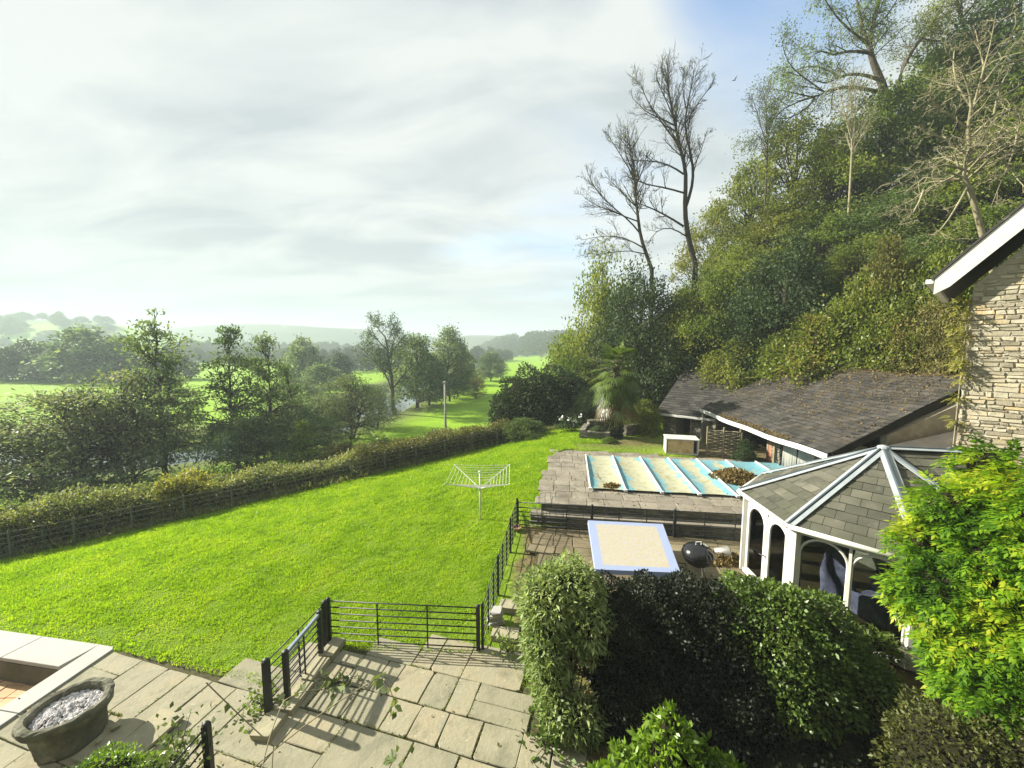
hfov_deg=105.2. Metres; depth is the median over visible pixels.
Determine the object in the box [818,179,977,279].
woodland tree
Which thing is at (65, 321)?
hillside tree
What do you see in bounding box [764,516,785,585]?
window frame
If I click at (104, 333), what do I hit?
hillside tree
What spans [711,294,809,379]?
woodland tree
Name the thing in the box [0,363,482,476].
river
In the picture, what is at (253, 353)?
hedgerow tree
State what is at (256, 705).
weed
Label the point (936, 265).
scrub
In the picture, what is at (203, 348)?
hedgerow tree
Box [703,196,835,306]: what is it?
woodland tree
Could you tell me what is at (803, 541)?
window frame
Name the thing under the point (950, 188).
woodland tree
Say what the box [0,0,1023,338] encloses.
sky
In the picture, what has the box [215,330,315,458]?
riverside tree
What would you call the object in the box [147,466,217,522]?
golden shrub
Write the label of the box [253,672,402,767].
climber shoot
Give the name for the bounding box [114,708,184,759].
stone slab
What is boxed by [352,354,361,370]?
hedgerow tree
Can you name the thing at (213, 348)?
hedgerow tree
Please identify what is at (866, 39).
half bare tree
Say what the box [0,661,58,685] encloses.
pool wall
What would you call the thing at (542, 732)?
weed
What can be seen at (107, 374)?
hedgerow tree
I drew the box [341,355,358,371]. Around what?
hedgerow tree
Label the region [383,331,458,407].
field tree
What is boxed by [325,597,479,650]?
estate fence
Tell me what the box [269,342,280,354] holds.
hedgerow tree
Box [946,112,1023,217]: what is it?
woodland tree
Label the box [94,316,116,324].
hillside tree
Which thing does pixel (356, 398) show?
willow
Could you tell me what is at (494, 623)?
flat stone
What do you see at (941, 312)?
scrub
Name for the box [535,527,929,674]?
terrace bedding
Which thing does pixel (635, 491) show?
deck litter
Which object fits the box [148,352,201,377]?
hedgerow tree
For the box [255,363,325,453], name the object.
riverside tree
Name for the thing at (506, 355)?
hedgerow tree
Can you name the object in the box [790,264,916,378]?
scrub
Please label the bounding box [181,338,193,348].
hedgerow tree
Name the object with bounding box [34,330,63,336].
hillside tree
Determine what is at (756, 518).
window frame
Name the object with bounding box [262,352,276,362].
hedgerow tree
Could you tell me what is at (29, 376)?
field tree
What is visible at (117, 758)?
round bush
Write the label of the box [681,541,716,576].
kettle barbecue
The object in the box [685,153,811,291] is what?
woodland tree
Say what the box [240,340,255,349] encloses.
hedgerow tree
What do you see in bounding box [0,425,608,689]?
lawn grass
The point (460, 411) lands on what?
ground
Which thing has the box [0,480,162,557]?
boundary hedge
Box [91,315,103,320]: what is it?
hillside tree
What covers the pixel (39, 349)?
oak
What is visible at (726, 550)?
metal bucket
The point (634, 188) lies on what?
ash tree
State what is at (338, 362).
field tree
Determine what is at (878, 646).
yellow fern
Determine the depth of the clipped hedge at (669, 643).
6.55 m
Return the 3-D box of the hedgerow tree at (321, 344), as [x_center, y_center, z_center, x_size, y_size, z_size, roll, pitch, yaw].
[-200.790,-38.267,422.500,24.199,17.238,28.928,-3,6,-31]
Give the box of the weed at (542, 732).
[509,701,579,767]
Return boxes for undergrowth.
[641,185,1020,405]
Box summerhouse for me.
[737,445,974,671]
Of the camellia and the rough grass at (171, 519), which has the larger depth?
the rough grass at (171, 519)
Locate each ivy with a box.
[124,701,244,767]
[607,395,623,438]
[689,712,897,767]
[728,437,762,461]
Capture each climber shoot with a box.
[206,682,273,767]
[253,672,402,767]
[261,681,345,767]
[383,745,414,767]
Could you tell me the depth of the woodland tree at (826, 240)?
25.81 m
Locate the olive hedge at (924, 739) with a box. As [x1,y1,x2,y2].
[868,682,1023,767]
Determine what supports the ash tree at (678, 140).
on the ground at (460, 411)
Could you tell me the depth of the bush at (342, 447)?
29.11 m
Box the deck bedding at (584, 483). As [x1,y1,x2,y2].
[546,454,650,523]
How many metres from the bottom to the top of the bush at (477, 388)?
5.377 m
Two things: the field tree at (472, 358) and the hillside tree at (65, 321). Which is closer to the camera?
the field tree at (472, 358)
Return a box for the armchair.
[850,580,899,630]
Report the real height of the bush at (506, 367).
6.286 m
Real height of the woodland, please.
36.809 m
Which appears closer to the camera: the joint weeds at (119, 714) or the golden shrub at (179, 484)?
the joint weeds at (119, 714)
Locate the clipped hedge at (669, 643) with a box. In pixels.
[572,564,792,764]
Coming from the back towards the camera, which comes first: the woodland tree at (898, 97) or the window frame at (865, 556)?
the woodland tree at (898, 97)
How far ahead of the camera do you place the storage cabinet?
19.63 m
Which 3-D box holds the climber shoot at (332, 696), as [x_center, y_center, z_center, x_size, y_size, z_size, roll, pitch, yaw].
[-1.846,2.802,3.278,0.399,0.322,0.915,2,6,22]
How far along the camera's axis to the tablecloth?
10.45 m
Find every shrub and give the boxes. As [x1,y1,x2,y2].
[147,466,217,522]
[487,361,600,427]
[495,416,552,442]
[554,386,607,428]
[583,698,747,767]
[622,398,667,438]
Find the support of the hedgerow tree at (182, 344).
on the ground at (460, 411)
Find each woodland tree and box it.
[532,231,646,390]
[550,328,583,373]
[558,351,605,391]
[582,249,692,415]
[610,307,713,406]
[643,258,737,395]
[658,298,771,371]
[663,196,745,322]
[676,236,795,355]
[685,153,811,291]
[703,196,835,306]
[708,220,847,378]
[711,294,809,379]
[728,105,860,261]
[769,208,880,297]
[771,107,919,266]
[791,229,910,316]
[808,64,977,227]
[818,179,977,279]
[838,22,1023,203]
[843,223,1002,310]
[858,141,1023,243]
[872,109,1023,251]
[894,0,1023,175]
[895,0,1023,154]
[901,199,1023,310]
[920,27,1023,155]
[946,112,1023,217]
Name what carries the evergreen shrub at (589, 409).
on the ground at (460, 411)
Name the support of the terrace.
on the terrace bedding at (536, 556)
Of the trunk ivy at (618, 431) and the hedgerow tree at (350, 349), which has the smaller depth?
the trunk ivy at (618, 431)
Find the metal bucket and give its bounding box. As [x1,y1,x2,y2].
[713,546,731,558]
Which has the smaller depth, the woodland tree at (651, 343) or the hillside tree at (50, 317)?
the woodland tree at (651, 343)
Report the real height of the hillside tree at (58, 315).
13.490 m
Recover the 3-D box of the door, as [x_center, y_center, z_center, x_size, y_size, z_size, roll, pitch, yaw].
[10.481,2.423,24.287,0.756,1.280,0.039,-4,7,-38]
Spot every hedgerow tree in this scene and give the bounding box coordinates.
[84,357,122,380]
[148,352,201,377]
[175,337,189,350]
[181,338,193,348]
[181,348,192,358]
[189,340,207,355]
[189,346,206,363]
[195,342,212,354]
[204,352,230,362]
[205,339,214,351]
[207,339,222,352]
[216,341,244,352]
[220,348,239,356]
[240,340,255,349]
[244,349,259,363]
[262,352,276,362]
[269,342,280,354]
[273,347,288,360]
[280,341,289,350]
[316,341,334,349]
[316,348,327,355]
[322,353,333,364]
[326,341,340,351]
[326,348,339,355]
[330,351,344,370]
[340,343,351,351]
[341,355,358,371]
[342,347,351,357]
[348,345,361,356]
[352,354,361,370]
[356,353,375,371]
[384,356,400,370]
[469,345,485,361]
[471,346,480,359]
[482,346,497,361]
[499,350,513,360]
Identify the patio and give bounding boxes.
[0,634,586,767]
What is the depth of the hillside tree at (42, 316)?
472.14 m
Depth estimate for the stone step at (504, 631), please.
8.66 m
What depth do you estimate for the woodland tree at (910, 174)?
24.32 m
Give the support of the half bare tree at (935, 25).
on the ground at (460, 411)
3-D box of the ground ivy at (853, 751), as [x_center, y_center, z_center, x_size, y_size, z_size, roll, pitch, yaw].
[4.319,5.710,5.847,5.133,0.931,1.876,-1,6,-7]
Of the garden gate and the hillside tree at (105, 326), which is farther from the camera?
the hillside tree at (105, 326)
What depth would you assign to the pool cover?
16.64 m
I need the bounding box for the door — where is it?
[677,417,683,433]
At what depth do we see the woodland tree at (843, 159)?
28.19 m
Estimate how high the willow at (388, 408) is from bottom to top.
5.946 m
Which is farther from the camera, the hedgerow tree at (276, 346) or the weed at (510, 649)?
the hedgerow tree at (276, 346)
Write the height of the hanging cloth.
1.556 m
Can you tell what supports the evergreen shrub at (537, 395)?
on the ground at (460, 411)
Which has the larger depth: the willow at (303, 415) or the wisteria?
the willow at (303, 415)
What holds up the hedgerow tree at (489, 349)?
on the ground at (460, 411)
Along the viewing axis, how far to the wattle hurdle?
19.07 m
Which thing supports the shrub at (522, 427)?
on the ground at (460, 411)
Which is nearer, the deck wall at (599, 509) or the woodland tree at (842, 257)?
the deck wall at (599, 509)
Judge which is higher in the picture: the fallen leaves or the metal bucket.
the fallen leaves
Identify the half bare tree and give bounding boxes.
[349,310,418,415]
[728,0,977,210]
[903,0,1023,71]
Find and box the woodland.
[478,329,612,356]
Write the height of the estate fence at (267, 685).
1.315 m
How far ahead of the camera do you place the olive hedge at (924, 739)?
5.26 m
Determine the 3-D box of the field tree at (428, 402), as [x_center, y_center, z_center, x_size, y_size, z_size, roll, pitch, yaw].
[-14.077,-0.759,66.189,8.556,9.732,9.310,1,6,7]
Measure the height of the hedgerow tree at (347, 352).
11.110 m
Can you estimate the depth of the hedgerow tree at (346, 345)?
417.24 m
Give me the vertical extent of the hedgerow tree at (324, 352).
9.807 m
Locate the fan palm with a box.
[588,339,641,435]
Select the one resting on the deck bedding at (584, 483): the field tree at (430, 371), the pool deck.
the pool deck
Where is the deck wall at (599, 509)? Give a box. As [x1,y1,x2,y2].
[531,504,810,540]
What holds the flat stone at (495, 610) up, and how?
on the flat stone at (497, 616)
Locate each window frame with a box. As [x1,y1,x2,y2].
[744,502,765,578]
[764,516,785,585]
[797,539,847,611]
[803,541,823,543]
[848,555,904,660]
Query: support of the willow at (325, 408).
on the ground at (460, 411)
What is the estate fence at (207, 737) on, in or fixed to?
on the patio
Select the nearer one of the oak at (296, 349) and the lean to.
the lean to
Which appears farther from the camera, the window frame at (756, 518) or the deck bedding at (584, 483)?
the deck bedding at (584, 483)
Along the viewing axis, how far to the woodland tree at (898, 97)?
28.32 m
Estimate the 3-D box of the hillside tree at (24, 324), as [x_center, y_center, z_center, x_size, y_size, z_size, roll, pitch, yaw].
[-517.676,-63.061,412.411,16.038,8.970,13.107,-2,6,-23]
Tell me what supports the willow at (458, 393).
on the ground at (460, 411)
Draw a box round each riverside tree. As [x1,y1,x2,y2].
[95,308,226,477]
[173,321,281,473]
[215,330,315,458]
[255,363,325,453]
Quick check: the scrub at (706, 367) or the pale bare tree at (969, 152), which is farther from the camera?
the scrub at (706, 367)
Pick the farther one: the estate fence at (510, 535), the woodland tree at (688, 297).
the woodland tree at (688, 297)
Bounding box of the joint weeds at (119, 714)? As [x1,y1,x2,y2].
[1,644,524,767]
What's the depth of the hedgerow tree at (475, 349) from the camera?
267.41 m
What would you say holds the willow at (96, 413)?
on the ground at (460, 411)
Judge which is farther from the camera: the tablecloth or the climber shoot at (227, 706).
the tablecloth
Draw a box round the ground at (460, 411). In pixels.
[0,215,1012,767]
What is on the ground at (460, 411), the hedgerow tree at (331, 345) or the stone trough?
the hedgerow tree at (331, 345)
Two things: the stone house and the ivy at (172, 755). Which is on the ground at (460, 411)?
the stone house
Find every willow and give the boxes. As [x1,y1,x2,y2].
[0,360,218,500]
[0,384,187,505]
[0,414,106,505]
[192,413,304,476]
[250,374,333,411]
[250,403,358,464]
[294,391,365,444]
[309,371,390,439]
[346,383,409,429]
[450,372,470,399]
[473,368,489,382]
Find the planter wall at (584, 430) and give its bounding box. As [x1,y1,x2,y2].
[579,419,647,438]
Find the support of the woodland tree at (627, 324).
on the ground at (460, 411)
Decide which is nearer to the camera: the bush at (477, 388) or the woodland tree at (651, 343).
the woodland tree at (651, 343)
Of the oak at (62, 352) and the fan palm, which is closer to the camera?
the fan palm
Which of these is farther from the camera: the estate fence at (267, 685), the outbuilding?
the outbuilding
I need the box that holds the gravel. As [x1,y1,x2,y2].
[28,689,103,730]
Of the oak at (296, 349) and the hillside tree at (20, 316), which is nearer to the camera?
the oak at (296, 349)
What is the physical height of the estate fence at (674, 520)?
1.205 m
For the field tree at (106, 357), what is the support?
on the ground at (460, 411)
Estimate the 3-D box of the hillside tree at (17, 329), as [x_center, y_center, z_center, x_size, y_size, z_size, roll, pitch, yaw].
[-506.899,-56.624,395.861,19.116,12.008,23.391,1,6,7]
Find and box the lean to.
[888,431,956,448]
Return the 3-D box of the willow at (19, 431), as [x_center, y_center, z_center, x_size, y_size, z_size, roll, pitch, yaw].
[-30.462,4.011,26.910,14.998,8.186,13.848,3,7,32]
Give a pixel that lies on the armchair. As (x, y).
(864, 605)
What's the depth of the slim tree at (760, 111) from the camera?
31.04 m
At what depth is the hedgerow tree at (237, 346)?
312.56 m
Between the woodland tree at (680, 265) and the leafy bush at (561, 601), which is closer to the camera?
the leafy bush at (561, 601)
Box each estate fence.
[0,428,497,556]
[169,720,214,767]
[261,600,328,714]
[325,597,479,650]
[481,498,517,649]
[518,500,814,540]
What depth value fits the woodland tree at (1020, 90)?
26.05 m
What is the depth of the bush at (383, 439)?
31.43 m
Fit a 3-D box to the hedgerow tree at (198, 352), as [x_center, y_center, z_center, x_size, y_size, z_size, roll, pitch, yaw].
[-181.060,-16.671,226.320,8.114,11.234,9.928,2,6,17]
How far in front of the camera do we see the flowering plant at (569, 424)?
25.22 m
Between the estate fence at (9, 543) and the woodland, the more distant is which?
the woodland
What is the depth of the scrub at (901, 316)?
18.02 m
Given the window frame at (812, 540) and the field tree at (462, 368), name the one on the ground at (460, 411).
the field tree at (462, 368)
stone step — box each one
[491,626,518,643]
[499,599,520,613]
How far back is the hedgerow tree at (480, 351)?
269.63 m
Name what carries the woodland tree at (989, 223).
on the ground at (460, 411)
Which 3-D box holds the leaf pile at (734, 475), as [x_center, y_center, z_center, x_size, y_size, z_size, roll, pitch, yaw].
[9.062,3.691,15.958,2.097,0.672,1.716,0,6,0]
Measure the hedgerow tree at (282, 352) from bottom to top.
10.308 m
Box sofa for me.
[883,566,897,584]
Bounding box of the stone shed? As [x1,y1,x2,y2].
[656,365,746,437]
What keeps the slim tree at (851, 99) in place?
on the ground at (460, 411)
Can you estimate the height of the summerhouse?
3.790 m
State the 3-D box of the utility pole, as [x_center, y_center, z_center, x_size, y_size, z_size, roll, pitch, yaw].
[-6.350,3.187,37.277,0.500,6.980,0.280,0,6,0]
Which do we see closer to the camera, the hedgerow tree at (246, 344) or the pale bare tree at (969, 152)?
the pale bare tree at (969, 152)
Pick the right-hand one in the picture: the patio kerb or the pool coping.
the patio kerb
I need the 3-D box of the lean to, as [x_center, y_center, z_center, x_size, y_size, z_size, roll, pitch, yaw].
[14.473,2.833,12.726,6.552,3.920,1.640,1,6,12]
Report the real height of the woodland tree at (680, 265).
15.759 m
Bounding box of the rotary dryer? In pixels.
[445,464,509,519]
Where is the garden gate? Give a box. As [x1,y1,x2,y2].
[281,609,323,700]
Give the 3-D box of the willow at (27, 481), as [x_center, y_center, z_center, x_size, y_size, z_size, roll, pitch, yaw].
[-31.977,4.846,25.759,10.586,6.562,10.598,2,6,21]
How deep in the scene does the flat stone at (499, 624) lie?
8.96 m
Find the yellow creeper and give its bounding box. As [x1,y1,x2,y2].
[938,296,973,447]
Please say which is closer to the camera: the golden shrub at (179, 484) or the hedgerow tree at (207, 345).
the golden shrub at (179, 484)
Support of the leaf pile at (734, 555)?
on the terrace
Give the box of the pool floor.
[0,680,33,707]
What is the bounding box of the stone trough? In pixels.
[11,677,114,764]
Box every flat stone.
[487,617,502,625]
[489,610,503,618]
[489,612,501,621]
[490,606,501,614]
[491,619,505,626]
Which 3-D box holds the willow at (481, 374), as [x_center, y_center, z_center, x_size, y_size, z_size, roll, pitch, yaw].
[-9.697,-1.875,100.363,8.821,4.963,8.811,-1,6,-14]
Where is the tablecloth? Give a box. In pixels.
[588,520,679,577]
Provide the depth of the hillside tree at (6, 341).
347.37 m
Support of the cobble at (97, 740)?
on the stone slab at (129, 726)
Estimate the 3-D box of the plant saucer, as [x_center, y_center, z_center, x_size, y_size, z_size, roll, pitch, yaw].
[0.150,4.804,13.071,0.340,0.090,0.340,0,6,0]
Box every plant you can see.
[553,414,581,432]
[588,426,605,439]
[600,437,618,443]
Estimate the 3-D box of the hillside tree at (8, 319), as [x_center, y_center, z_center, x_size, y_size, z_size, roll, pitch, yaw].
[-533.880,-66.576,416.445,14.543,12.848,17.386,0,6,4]
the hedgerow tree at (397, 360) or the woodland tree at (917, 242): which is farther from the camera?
the hedgerow tree at (397, 360)
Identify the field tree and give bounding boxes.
[0,345,31,381]
[8,355,86,381]
[88,340,148,380]
[130,350,194,377]
[300,362,344,392]
[324,351,353,377]
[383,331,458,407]
[403,356,454,404]
[423,322,477,401]
[449,346,478,389]
[475,350,505,380]
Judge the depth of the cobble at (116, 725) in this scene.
6.50 m
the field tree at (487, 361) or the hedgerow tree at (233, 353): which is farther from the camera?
the hedgerow tree at (233, 353)
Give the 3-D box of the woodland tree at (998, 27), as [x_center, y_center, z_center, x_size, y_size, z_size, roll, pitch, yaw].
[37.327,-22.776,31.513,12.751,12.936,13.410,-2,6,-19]
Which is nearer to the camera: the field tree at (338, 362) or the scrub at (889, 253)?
the scrub at (889, 253)
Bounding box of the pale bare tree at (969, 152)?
[871,2,1023,272]
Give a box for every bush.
[64,739,190,767]
[310,441,361,466]
[368,431,399,451]
[463,375,487,397]
[495,359,510,374]
[506,548,618,755]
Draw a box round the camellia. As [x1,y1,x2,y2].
[709,569,910,748]
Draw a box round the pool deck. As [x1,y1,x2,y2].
[530,449,769,528]
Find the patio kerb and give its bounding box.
[249,637,345,742]
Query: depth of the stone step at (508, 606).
9.46 m
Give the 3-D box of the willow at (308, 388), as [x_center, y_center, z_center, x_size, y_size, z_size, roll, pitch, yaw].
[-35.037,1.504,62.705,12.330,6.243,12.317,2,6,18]
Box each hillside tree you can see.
[0,316,18,324]
[0,322,27,332]
[0,337,15,347]
[11,320,32,327]
[14,311,34,320]
[32,335,50,342]
[34,312,48,319]
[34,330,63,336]
[38,337,55,347]
[45,313,55,320]
[48,317,76,326]
[51,313,62,322]
[70,316,92,323]
[73,323,91,329]
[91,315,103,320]
[93,329,109,335]
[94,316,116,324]
[94,323,120,331]
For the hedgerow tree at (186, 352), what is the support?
on the ground at (460, 411)
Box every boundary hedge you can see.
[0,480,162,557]
[207,448,357,507]
[350,417,516,475]
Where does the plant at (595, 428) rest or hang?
on the ground at (460, 411)
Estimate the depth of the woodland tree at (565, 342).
51.47 m
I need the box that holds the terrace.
[526,528,746,591]
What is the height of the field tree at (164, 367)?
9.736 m
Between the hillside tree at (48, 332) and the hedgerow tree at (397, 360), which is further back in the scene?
the hillside tree at (48, 332)
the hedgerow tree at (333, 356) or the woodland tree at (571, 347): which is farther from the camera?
the hedgerow tree at (333, 356)
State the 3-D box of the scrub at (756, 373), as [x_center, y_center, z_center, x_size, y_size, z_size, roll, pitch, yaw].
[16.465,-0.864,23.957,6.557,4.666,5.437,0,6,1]
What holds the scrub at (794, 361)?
on the ground at (460, 411)
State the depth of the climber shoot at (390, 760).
3.29 m
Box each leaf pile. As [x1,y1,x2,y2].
[603,482,620,488]
[708,466,757,485]
[711,547,739,566]
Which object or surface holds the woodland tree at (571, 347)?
on the ground at (460, 411)
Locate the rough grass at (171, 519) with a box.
[0,424,562,559]
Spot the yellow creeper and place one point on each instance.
(956, 365)
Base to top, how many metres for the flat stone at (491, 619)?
0.080 m
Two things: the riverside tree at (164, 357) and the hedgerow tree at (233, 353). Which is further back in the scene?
the hedgerow tree at (233, 353)
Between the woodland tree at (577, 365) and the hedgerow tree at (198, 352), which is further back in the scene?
the hedgerow tree at (198, 352)
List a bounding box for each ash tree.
[574,114,661,395]
[622,43,717,313]
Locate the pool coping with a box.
[0,630,113,727]
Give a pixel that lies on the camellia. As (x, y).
(817, 663)
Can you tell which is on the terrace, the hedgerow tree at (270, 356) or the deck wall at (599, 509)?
the deck wall at (599, 509)
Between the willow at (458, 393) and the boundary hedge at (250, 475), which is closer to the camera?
the boundary hedge at (250, 475)
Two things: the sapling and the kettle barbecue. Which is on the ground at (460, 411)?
the sapling
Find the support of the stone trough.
on the patio
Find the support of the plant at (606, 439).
on the ground at (460, 411)
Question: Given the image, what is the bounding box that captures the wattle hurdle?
[705,426,741,458]
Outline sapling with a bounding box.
[275,419,334,465]
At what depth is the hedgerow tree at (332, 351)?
217.17 m
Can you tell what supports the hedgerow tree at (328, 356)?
on the ground at (460, 411)
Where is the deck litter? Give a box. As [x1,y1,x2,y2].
[539,452,760,510]
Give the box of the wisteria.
[869,431,1023,741]
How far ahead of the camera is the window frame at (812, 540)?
8.19 m
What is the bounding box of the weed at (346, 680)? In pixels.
[310,668,361,693]
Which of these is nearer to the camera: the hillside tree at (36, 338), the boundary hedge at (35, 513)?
the boundary hedge at (35, 513)
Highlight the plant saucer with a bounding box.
[513,524,521,530]
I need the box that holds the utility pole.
[442,381,447,430]
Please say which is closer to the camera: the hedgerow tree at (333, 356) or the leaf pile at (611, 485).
the leaf pile at (611, 485)
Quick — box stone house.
[925,202,1023,468]
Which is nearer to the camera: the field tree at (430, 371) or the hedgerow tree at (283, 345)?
the field tree at (430, 371)
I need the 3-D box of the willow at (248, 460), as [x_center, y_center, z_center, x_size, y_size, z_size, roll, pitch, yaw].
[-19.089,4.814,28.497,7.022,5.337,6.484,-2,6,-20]
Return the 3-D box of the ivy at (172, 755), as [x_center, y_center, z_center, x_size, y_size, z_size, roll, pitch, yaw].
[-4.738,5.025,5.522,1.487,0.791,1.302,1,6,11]
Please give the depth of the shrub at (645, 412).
23.91 m
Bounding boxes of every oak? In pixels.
[0,336,50,379]
[19,323,145,382]
[279,333,332,384]
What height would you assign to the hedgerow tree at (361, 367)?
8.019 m
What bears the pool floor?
on the ground at (460, 411)
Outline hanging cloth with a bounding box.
[820,543,855,600]
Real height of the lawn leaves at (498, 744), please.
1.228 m
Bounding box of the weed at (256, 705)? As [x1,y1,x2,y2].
[224,679,286,733]
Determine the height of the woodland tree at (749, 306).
10.768 m
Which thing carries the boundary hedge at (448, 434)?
on the ground at (460, 411)
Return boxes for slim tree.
[739,68,796,259]
[807,42,892,289]
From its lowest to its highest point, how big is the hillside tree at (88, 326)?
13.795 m
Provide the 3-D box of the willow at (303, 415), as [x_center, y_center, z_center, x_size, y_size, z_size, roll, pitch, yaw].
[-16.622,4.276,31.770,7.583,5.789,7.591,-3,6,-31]
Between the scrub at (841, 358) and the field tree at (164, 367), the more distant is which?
the field tree at (164, 367)
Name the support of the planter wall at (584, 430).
on the ground at (460, 411)
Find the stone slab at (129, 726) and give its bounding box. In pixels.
[72,715,145,762]
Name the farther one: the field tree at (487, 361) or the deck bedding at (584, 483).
the field tree at (487, 361)
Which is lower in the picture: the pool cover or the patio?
the patio
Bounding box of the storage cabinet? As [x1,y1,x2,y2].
[663,434,699,455]
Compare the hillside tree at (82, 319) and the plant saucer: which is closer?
the plant saucer
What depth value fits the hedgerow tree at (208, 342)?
335.90 m
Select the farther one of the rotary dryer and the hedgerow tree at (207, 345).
the hedgerow tree at (207, 345)
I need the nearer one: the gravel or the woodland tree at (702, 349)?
the gravel
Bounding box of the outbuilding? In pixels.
[700,369,962,467]
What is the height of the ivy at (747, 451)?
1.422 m
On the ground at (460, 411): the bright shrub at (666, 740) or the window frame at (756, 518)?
the bright shrub at (666, 740)
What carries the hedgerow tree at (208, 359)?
on the ground at (460, 411)
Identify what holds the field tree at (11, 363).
on the ground at (460, 411)
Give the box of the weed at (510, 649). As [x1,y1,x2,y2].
[491,628,521,662]
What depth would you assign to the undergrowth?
27.09 m
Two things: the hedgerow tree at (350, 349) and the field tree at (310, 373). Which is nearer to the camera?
the field tree at (310, 373)
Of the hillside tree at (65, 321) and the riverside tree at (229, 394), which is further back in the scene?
the hillside tree at (65, 321)
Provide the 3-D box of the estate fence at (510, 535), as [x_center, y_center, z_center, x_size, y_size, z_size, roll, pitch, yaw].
[-0.235,4.860,10.746,0.083,1.665,4.999,1,6,9]
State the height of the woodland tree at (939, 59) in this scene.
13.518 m
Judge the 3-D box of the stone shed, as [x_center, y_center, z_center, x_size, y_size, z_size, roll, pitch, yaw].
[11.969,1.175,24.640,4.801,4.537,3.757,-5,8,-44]
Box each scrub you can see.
[690,334,761,393]
[738,333,794,385]
[745,306,864,389]
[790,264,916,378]
[797,332,896,380]
[832,296,940,373]
[837,228,929,370]
[880,295,969,374]
[881,244,987,372]
[915,309,970,401]
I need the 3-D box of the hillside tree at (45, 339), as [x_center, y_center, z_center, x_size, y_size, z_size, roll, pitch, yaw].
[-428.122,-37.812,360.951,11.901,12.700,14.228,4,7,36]
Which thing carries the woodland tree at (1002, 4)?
on the ground at (460, 411)
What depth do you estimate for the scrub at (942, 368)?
16.09 m
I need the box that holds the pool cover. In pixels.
[585,454,787,497]
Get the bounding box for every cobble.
[94,738,101,744]
[109,721,120,730]
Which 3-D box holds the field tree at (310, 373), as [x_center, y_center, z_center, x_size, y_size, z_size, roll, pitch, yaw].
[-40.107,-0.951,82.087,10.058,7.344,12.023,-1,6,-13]
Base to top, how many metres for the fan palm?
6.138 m
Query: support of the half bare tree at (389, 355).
on the ground at (460, 411)
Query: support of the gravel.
in the stone trough
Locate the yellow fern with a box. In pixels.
[854,622,910,669]
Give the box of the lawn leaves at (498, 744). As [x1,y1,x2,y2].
[18,438,576,767]
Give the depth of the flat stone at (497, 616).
8.93 m
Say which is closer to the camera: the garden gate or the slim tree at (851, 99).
the garden gate

